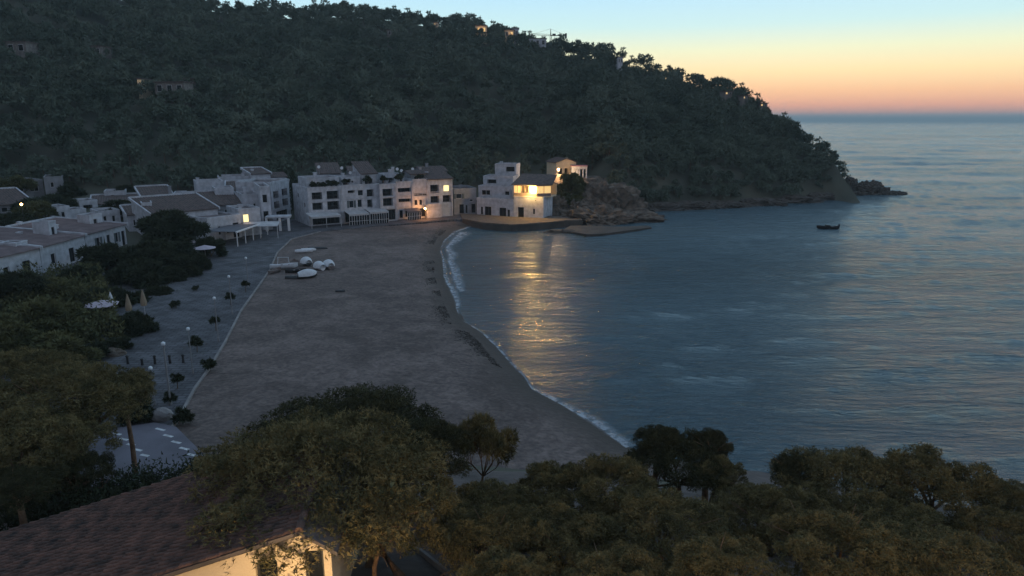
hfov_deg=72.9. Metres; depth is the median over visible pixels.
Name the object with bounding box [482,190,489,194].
window
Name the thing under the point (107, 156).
hill pine
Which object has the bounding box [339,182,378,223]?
terraced house
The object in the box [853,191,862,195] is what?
sea rock
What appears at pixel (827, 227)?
motor boat
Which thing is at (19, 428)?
pine tree
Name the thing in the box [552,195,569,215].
rocky point
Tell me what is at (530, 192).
window
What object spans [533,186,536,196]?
window
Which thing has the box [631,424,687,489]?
pine tree
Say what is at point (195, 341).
young tree
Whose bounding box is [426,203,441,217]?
garden wall
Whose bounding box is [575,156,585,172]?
hill pine
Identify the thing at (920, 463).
pine tree
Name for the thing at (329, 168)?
back house
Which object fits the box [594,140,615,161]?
hill pine
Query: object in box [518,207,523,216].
door
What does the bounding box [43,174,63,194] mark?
village house
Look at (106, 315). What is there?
undergrowth
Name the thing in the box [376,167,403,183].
rooftop hut
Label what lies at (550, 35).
tower crane
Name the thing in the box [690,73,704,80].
hill pine
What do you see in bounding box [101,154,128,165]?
hill pine
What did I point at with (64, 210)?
village house
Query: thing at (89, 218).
rooftop hut
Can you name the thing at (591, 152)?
hill pine
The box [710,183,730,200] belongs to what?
hill pine
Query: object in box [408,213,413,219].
window
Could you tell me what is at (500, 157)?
hill pine
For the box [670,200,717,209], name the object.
coast rock
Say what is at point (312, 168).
hill pine
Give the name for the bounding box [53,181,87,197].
plane tree
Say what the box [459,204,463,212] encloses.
door
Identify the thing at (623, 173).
hill pine
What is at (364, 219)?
window
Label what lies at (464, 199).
arched house
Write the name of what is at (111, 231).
seafront house
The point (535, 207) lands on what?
stepped house
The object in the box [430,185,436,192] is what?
window
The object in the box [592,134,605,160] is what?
hill pine
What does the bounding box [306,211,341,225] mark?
terrace awning
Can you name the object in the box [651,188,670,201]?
hill pine
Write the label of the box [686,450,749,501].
pine tree
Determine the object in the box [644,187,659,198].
hill pine
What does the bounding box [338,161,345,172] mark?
hill pine
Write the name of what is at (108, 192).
village house
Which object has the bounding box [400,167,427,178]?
rooftop hut
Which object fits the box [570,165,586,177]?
columned pavilion
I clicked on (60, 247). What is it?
seafront house
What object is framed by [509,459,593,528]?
pine tree
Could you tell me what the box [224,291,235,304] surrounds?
young tree
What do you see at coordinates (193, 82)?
hill house
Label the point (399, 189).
window
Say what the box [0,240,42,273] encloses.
seafront house
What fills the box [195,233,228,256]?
plane tree
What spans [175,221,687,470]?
beach
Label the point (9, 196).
village house
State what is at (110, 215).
village house
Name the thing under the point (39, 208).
plane tree
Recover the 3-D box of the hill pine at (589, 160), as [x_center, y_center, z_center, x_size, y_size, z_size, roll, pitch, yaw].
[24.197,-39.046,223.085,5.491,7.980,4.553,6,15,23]
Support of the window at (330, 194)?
in the terraced house at (316, 199)
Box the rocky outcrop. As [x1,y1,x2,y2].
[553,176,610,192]
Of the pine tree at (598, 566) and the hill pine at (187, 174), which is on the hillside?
the hill pine at (187, 174)
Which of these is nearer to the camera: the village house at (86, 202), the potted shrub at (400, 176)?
the village house at (86, 202)
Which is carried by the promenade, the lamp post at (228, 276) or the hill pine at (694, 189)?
the lamp post at (228, 276)
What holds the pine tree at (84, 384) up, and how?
on the slope
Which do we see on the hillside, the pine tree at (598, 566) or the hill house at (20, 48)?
the hill house at (20, 48)
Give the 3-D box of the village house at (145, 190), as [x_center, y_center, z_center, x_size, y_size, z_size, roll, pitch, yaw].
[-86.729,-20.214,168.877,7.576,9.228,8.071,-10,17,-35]
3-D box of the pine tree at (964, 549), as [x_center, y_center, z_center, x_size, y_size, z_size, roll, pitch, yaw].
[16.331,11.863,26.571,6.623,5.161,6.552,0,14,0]
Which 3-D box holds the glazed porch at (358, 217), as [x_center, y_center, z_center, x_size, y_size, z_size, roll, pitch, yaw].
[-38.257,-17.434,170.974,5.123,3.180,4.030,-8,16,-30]
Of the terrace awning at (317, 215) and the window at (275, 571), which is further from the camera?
the terrace awning at (317, 215)
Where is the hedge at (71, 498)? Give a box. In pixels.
[0,443,224,531]
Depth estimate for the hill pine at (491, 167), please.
222.75 m
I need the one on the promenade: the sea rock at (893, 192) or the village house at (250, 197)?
the village house at (250, 197)
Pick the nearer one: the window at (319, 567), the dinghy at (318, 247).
the window at (319, 567)
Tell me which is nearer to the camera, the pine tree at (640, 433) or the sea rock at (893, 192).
the pine tree at (640, 433)
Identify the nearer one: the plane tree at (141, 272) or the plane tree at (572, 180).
the plane tree at (141, 272)
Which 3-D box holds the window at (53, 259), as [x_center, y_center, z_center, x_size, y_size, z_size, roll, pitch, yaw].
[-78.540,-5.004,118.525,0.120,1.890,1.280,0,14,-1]
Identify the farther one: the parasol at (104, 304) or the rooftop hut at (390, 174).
the rooftop hut at (390, 174)
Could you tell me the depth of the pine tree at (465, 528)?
27.48 m
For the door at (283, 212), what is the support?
in the village house at (279, 196)
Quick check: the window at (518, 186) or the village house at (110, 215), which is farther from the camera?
the window at (518, 186)
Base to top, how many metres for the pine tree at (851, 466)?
6.270 m
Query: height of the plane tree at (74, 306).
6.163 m
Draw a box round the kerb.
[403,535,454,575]
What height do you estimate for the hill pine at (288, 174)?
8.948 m
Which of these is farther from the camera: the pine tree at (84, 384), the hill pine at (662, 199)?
the hill pine at (662, 199)
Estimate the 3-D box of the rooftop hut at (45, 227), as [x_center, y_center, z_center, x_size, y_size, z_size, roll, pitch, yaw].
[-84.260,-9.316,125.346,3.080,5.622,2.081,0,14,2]
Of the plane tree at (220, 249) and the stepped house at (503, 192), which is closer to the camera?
the plane tree at (220, 249)
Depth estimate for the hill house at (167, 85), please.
235.36 m
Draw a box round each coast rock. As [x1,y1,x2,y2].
[646,202,686,211]
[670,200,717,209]
[705,200,751,208]
[739,197,788,205]
[773,195,825,203]
[806,192,835,200]
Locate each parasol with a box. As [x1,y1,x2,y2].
[85,300,118,310]
[125,294,131,310]
[140,290,146,310]
[195,245,215,255]
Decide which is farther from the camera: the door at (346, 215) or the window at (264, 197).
the door at (346, 215)
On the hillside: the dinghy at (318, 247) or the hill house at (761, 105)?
the hill house at (761, 105)
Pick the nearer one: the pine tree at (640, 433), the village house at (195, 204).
the pine tree at (640, 433)
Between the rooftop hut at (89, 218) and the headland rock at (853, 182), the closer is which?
the rooftop hut at (89, 218)
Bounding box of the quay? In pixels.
[460,213,581,225]
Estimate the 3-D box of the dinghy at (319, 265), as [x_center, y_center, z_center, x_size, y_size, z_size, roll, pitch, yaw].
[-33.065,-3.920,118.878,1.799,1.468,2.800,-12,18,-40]
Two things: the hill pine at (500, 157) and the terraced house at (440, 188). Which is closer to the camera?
the terraced house at (440, 188)
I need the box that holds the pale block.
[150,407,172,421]
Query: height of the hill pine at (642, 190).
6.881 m
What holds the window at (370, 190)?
in the terraced house at (359, 196)
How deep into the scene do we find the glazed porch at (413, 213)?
178.03 m
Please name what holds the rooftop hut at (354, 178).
on the terraced house at (359, 196)
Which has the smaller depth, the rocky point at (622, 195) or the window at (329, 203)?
the window at (329, 203)
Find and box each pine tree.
[0,345,95,408]
[0,359,155,499]
[0,404,97,513]
[0,411,122,483]
[0,461,71,524]
[50,449,117,492]
[96,367,158,472]
[181,405,451,575]
[193,439,253,477]
[239,380,445,486]
[344,506,413,575]
[346,461,460,567]
[382,418,476,519]
[419,477,537,550]
[426,500,544,575]
[454,410,520,483]
[454,544,557,575]
[481,483,574,552]
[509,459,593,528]
[513,500,624,575]
[553,449,661,534]
[559,540,665,575]
[564,499,656,560]
[589,481,740,575]
[623,425,736,496]
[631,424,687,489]
[664,532,791,575]
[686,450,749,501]
[688,427,734,501]
[696,481,803,556]
[730,483,846,554]
[762,501,921,575]
[767,444,934,514]
[767,449,831,488]
[838,488,960,571]
[862,517,1023,575]
[865,442,1012,535]
[946,503,1023,566]
[970,477,1023,516]
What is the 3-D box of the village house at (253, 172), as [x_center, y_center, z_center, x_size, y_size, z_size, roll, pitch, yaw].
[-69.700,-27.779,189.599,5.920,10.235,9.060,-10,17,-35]
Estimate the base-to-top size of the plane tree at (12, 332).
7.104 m
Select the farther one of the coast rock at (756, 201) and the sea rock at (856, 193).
the sea rock at (856, 193)
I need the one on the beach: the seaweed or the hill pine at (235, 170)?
the seaweed
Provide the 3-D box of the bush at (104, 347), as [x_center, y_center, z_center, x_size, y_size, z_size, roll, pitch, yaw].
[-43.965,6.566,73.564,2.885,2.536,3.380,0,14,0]
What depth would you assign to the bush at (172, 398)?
62.04 m
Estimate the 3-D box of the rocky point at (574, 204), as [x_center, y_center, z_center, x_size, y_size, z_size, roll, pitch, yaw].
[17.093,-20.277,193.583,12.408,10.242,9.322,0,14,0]
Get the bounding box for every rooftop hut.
[0,240,27,246]
[31,220,56,234]
[76,212,102,223]
[298,172,338,186]
[333,171,360,184]
[351,161,377,183]
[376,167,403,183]
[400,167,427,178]
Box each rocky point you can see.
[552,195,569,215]
[558,204,637,225]
[567,197,589,209]
[570,180,649,210]
[626,210,667,222]
[852,180,890,194]
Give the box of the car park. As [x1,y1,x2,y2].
[58,422,202,492]
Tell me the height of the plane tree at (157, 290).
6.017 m
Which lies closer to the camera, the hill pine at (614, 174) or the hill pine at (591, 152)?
the hill pine at (614, 174)
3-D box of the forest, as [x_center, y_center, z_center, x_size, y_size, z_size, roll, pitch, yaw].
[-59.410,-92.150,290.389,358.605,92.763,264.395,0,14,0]
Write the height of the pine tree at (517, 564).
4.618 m
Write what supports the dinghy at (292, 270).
on the beach
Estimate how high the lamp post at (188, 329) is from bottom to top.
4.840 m
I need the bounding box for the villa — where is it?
[545,157,577,173]
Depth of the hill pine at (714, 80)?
305.32 m
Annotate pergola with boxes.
[208,221,267,245]
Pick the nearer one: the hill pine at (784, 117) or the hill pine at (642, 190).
the hill pine at (642, 190)
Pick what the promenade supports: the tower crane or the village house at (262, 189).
the village house at (262, 189)
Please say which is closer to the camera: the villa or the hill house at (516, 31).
the villa
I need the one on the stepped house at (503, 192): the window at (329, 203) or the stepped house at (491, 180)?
the stepped house at (491, 180)
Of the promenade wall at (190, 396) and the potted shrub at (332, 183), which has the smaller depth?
the promenade wall at (190, 396)
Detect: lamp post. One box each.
[148,366,155,405]
[161,342,172,404]
[186,327,193,373]
[213,297,219,341]
[227,275,232,314]
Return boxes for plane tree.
[0,174,38,192]
[0,211,38,225]
[0,269,51,298]
[0,276,88,311]
[0,294,84,332]
[0,318,42,351]
[4,326,105,379]
[8,193,77,210]
[11,200,59,218]
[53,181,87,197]
[56,263,107,284]
[58,301,100,319]
[65,318,108,343]
[73,239,133,270]
[85,283,138,307]
[100,199,130,214]
[101,256,174,288]
[103,336,133,349]
[106,309,159,338]
[113,184,135,192]
[118,237,197,266]
[131,288,151,302]
[132,207,212,244]
[144,285,177,295]
[164,265,188,281]
[165,253,203,276]
[194,252,212,269]
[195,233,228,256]
[556,191,585,206]
[557,172,586,194]
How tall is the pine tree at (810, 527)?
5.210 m
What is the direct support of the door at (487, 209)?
in the stepped house at (495, 206)
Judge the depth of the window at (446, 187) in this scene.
183.21 m
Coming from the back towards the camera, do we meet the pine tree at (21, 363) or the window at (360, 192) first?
the window at (360, 192)
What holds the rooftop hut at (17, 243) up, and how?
on the seafront house at (12, 258)
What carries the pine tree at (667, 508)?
on the slope
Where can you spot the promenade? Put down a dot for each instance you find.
(194, 311)
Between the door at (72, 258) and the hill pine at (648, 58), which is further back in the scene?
the hill pine at (648, 58)
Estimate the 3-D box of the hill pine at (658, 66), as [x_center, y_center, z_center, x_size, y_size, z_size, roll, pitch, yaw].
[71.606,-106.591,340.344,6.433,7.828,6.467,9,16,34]
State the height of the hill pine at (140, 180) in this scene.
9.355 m
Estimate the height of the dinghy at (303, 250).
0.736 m
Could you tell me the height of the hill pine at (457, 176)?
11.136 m
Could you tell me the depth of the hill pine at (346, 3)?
389.14 m
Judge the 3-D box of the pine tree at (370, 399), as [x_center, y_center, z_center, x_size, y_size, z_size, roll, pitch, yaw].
[-9.084,9.391,38.250,11.744,7.754,11.312,0,14,0]
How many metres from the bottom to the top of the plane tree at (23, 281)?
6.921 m
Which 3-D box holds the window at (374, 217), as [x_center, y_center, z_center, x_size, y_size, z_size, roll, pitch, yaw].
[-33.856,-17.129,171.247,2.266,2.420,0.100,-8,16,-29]
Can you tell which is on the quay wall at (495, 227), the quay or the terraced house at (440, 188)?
the quay
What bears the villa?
on the rocky outcrop
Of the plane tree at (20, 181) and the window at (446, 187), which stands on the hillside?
the plane tree at (20, 181)
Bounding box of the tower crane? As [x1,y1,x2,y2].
[529,29,566,49]
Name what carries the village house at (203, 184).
on the hillside
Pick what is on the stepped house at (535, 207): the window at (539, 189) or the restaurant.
the restaurant
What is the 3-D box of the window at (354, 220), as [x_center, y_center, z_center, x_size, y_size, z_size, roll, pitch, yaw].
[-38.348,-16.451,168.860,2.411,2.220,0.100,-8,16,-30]
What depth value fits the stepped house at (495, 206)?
183.53 m
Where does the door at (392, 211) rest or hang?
in the terraced house at (387, 196)
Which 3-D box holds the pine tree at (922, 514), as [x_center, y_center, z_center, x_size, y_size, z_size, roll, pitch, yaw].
[16.831,11.868,30.532,5.371,5.210,5.301,0,14,0]
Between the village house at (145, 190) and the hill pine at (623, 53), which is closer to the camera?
the village house at (145, 190)
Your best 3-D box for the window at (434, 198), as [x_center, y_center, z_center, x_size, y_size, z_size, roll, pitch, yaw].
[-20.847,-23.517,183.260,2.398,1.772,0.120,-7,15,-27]
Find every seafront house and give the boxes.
[0,226,87,272]
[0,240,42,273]
[6,216,127,246]
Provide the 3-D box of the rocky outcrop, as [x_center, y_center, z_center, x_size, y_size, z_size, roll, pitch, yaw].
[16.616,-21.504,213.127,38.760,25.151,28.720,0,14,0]
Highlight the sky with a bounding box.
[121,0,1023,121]
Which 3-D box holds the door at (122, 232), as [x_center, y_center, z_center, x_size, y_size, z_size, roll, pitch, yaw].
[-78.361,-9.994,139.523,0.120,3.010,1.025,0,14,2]
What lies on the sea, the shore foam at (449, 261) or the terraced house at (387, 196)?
the shore foam at (449, 261)
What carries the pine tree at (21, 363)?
on the slope
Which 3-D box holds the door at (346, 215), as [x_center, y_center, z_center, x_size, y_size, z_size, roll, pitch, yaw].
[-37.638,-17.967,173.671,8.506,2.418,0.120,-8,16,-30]
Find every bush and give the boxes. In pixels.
[83,338,111,358]
[112,410,139,426]
[135,398,156,422]
[162,391,178,402]
[167,300,180,307]
[170,405,195,424]
[199,356,217,369]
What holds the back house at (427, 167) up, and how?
on the hillside
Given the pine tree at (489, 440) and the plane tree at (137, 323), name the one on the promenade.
the plane tree at (137, 323)
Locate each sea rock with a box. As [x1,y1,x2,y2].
[543,229,574,233]
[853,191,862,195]
[886,190,907,194]
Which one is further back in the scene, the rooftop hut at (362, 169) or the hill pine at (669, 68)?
the hill pine at (669, 68)
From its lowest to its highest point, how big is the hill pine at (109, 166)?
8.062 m
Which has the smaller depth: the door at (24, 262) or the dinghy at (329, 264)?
the door at (24, 262)
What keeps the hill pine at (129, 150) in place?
on the hillside
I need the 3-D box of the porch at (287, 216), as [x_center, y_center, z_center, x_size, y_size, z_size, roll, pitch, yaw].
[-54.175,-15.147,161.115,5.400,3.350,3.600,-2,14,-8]
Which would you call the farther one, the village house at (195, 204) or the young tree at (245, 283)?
the village house at (195, 204)
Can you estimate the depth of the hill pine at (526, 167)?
219.01 m
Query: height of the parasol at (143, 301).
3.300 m
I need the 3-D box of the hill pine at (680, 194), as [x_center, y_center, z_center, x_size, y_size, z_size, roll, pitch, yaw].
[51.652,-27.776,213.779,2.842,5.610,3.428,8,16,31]
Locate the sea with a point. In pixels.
(876, 325)
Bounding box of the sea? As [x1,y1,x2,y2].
[441,122,1023,511]
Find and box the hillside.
[0,0,859,512]
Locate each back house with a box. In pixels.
[314,162,341,174]
[345,166,372,174]
[414,163,447,172]
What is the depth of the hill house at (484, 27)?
361.88 m
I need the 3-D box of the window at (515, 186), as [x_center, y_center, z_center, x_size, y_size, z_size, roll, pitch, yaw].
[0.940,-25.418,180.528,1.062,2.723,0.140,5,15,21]
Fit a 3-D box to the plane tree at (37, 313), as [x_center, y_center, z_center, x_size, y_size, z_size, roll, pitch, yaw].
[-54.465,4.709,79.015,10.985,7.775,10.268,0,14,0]
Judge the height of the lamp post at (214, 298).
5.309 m
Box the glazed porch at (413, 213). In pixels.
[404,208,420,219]
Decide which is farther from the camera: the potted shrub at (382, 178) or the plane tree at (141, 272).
the potted shrub at (382, 178)
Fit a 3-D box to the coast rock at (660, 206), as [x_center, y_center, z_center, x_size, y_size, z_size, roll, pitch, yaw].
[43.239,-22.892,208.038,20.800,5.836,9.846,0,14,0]
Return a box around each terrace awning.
[242,221,279,238]
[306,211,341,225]
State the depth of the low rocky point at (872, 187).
252.42 m
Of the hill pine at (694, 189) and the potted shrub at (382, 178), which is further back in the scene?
the hill pine at (694, 189)
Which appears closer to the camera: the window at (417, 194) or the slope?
the slope
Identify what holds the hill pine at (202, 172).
on the hillside
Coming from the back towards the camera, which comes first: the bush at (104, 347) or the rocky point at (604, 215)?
the rocky point at (604, 215)
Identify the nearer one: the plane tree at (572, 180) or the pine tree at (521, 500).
the pine tree at (521, 500)
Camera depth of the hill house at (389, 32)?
346.95 m
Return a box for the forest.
[0,0,848,197]
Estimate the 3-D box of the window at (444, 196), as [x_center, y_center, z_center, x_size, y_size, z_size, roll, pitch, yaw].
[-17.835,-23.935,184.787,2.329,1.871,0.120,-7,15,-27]
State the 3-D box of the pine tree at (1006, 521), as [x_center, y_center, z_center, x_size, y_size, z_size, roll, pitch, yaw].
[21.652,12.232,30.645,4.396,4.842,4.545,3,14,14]
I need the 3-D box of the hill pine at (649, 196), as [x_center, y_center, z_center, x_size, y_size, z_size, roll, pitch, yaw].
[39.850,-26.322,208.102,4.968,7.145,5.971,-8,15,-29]
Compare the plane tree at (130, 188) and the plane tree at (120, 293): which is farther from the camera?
the plane tree at (130, 188)
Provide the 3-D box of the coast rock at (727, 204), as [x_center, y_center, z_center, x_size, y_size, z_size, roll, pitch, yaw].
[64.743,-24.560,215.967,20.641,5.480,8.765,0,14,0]
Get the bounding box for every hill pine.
[24,172,43,180]
[49,164,89,182]
[94,159,123,177]
[101,150,127,171]
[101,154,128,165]
[112,136,139,156]
[115,142,145,165]
[126,137,145,163]
[133,169,152,184]
[152,170,171,181]
[168,173,193,190]
[172,162,200,190]
[189,166,221,179]
[195,165,221,178]
[227,162,253,173]
[234,156,244,170]
[286,170,306,182]
[305,166,315,173]
[307,149,323,162]
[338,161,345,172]
[339,0,349,8]
[341,156,355,167]
[351,3,358,11]
[356,3,370,18]
[387,158,417,171]
[423,159,441,165]
[430,159,439,165]
[447,164,464,184]
[462,173,473,184]
[472,162,492,181]
[484,162,494,172]
[491,151,505,166]
[512,153,531,172]
[539,156,553,173]
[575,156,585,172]
[579,155,594,173]
[580,143,604,170]
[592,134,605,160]
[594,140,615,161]
[605,175,624,183]
[607,169,617,182]
[613,169,628,179]
[618,47,627,57]
[626,180,637,187]
[635,53,654,65]
[635,58,646,65]
[636,186,652,198]
[639,190,653,201]
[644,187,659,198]
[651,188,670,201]
[652,63,661,69]
[657,197,667,201]
[664,65,672,71]
[665,183,682,193]
[673,67,686,74]
[675,190,683,198]
[684,72,699,81]
[686,185,705,195]
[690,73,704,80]
[694,189,707,197]
[708,76,722,86]
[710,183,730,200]
[719,81,734,88]
[720,76,737,86]
[777,116,791,122]
[815,140,830,149]
[825,149,836,156]
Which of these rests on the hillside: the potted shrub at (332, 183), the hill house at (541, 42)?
the hill house at (541, 42)
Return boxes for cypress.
[289,170,296,210]
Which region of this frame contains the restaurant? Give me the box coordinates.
[511,173,556,196]
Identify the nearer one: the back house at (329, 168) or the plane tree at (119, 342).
the plane tree at (119, 342)
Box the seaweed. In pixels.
[417,224,501,367]
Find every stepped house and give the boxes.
[476,196,513,216]
[478,184,513,198]
[483,174,518,185]
[495,161,519,175]
[514,196,552,217]
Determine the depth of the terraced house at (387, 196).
175.43 m
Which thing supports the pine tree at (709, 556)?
on the slope
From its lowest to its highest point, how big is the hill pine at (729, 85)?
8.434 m
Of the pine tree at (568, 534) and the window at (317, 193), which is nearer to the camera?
the pine tree at (568, 534)
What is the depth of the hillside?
227.00 m
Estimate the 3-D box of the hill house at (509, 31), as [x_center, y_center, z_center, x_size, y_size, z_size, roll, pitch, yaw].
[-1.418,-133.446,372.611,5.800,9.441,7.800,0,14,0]
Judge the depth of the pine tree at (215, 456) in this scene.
29.57 m
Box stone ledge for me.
[565,226,651,236]
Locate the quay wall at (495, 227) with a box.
[462,219,582,230]
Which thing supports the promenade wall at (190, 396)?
on the promenade
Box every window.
[1,207,7,211]
[18,44,23,50]
[51,253,55,264]
[157,85,161,91]
[243,214,248,221]
[257,561,277,575]
[262,194,267,202]
[306,550,324,575]
[312,192,320,198]
[312,203,320,209]
[327,191,336,198]
[327,201,337,208]
[349,201,353,207]
[350,216,359,224]
[357,199,361,206]
[358,190,362,195]
[360,215,368,224]
[367,189,371,195]
[370,214,378,223]
[380,213,388,222]
[383,189,390,195]
[383,198,390,205]
[398,188,408,192]
[399,198,408,201]
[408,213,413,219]
[414,193,426,195]
[415,212,420,219]
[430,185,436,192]
[431,196,437,202]
[443,185,448,190]
[443,195,448,201]
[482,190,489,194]
[514,185,516,195]
[517,185,520,195]
[529,186,532,195]
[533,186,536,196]
[536,186,543,196]
[544,185,550,195]
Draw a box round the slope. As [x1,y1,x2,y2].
[0,469,1023,575]
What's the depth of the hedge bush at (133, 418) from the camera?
57.53 m
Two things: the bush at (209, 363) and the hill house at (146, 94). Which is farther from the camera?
the hill house at (146, 94)
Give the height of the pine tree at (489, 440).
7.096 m
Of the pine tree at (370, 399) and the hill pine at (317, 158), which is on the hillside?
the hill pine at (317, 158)
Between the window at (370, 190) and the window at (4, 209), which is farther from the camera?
the window at (370, 190)
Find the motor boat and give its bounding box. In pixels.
[816,224,839,228]
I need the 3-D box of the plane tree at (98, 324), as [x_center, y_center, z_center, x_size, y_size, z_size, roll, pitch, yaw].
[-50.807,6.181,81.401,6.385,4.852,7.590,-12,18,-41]
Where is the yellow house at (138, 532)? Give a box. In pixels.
[0,430,359,575]
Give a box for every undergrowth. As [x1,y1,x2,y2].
[0,261,125,344]
[0,402,100,507]
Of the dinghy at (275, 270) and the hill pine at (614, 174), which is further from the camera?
the hill pine at (614, 174)
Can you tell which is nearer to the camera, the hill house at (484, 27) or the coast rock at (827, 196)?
the coast rock at (827, 196)
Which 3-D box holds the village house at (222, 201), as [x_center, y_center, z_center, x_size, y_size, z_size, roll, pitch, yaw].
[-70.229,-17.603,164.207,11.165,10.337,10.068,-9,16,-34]
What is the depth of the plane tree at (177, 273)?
109.65 m
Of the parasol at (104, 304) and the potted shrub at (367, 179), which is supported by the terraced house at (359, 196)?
the potted shrub at (367, 179)
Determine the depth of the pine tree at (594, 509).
30.95 m
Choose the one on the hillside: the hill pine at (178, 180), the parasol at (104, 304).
the hill pine at (178, 180)
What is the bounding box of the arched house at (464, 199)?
[452,185,475,214]
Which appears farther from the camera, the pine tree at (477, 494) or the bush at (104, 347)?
the bush at (104, 347)
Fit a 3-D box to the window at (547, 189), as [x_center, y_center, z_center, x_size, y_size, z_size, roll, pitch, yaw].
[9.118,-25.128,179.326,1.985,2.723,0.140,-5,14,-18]
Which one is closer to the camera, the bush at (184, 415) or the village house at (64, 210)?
the bush at (184, 415)
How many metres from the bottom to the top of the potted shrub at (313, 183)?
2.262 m
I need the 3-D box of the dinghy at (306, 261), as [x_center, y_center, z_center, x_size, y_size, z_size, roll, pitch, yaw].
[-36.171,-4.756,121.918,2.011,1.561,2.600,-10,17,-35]
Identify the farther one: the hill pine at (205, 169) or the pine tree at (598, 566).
the hill pine at (205, 169)
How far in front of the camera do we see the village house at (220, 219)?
147.44 m
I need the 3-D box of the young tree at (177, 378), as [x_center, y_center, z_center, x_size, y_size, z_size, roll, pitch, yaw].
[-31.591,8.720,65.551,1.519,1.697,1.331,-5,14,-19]
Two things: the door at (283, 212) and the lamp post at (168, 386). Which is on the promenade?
the lamp post at (168, 386)
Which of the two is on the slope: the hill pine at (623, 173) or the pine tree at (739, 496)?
the pine tree at (739, 496)
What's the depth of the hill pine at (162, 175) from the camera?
188.00 m
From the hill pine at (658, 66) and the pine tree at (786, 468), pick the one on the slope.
the pine tree at (786, 468)
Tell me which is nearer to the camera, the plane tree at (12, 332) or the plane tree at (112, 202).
the plane tree at (12, 332)
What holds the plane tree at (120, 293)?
on the promenade
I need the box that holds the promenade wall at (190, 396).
[171,231,320,425]
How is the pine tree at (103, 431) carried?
on the slope
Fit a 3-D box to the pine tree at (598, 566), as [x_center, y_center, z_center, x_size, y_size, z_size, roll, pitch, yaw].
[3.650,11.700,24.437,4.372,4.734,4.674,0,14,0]
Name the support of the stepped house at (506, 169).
on the stepped house at (491, 180)
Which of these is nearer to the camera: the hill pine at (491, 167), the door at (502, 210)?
the door at (502, 210)
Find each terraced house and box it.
[292,183,342,225]
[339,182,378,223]
[373,180,396,220]
[390,179,413,219]
[404,177,427,217]
[423,170,453,216]
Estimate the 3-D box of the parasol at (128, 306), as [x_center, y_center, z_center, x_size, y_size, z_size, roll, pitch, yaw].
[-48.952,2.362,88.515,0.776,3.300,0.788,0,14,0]
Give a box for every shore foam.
[442,227,627,447]
[446,232,466,287]
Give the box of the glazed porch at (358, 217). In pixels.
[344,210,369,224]
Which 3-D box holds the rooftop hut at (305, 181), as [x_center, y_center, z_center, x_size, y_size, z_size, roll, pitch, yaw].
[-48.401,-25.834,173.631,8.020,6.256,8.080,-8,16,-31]
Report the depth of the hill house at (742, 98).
275.02 m
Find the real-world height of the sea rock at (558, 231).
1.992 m
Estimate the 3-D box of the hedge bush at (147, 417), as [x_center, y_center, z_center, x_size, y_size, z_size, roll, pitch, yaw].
[-31.286,10.340,58.566,2.662,2.366,3.038,-7,15,-26]
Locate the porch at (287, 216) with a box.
[265,214,291,230]
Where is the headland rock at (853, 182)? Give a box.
[844,176,858,190]
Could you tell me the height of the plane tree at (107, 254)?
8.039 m
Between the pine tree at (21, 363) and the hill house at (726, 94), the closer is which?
the pine tree at (21, 363)
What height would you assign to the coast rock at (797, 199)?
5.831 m
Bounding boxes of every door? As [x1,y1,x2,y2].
[22,260,29,269]
[69,247,74,261]
[121,231,124,244]
[276,209,286,219]
[313,217,339,224]
[345,211,369,221]
[388,209,394,219]
[419,208,424,215]
[444,207,451,214]
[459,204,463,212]
[471,204,474,212]
[485,206,490,214]
[500,208,505,215]
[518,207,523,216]
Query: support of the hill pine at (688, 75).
on the hillside
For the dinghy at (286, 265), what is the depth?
119.04 m
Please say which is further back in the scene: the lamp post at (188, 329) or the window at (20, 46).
the window at (20, 46)
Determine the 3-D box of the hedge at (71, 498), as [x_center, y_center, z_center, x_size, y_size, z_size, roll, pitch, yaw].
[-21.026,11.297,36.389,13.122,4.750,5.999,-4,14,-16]
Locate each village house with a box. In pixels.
[0,187,28,213]
[19,177,44,197]
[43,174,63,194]
[52,204,70,217]
[70,207,85,217]
[76,198,97,208]
[90,192,136,205]
[90,207,120,221]
[104,189,126,195]
[119,204,135,231]
[128,192,219,234]
[134,184,173,195]
[140,201,151,205]
[185,190,241,211]
[188,211,241,239]
[193,178,222,190]
[212,185,233,194]
[217,173,249,184]
[224,179,255,190]
[226,204,261,235]
[235,178,290,220]
[235,187,258,206]
[240,166,271,178]
[254,182,272,229]
[270,172,287,177]
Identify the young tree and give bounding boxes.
[169,372,185,387]
[186,334,203,351]
[208,316,220,330]
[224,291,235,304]
[240,280,250,291]
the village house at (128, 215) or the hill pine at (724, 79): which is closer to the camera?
the village house at (128, 215)
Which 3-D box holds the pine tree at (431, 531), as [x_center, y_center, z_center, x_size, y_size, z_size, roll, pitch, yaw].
[-4.917,9.927,28.666,5.898,5.510,5.780,0,14,0]
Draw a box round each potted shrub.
[309,180,317,186]
[316,182,327,186]
[325,180,339,185]
[340,178,350,184]
[362,175,371,183]
[379,175,388,182]
[394,173,404,180]
[415,174,423,178]
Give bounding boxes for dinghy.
[268,267,280,273]
[270,262,297,268]
[285,268,305,272]
[285,275,297,278]
[295,249,312,252]
[297,269,316,278]
[300,257,311,266]
[308,247,327,248]
[313,261,325,270]
[323,259,334,269]
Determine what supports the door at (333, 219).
in the terraced house at (316, 199)
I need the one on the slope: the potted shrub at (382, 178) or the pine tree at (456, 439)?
the pine tree at (456, 439)
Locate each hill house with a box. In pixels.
[3,41,39,63]
[89,45,111,65]
[135,78,152,98]
[152,81,194,108]
[183,78,203,96]
[386,29,399,48]
[474,25,487,43]
[504,29,514,44]
[511,28,518,44]
[528,38,546,51]
[616,56,623,69]
[720,91,733,100]
[737,95,749,105]
[758,103,767,115]
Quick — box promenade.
[1,211,476,428]

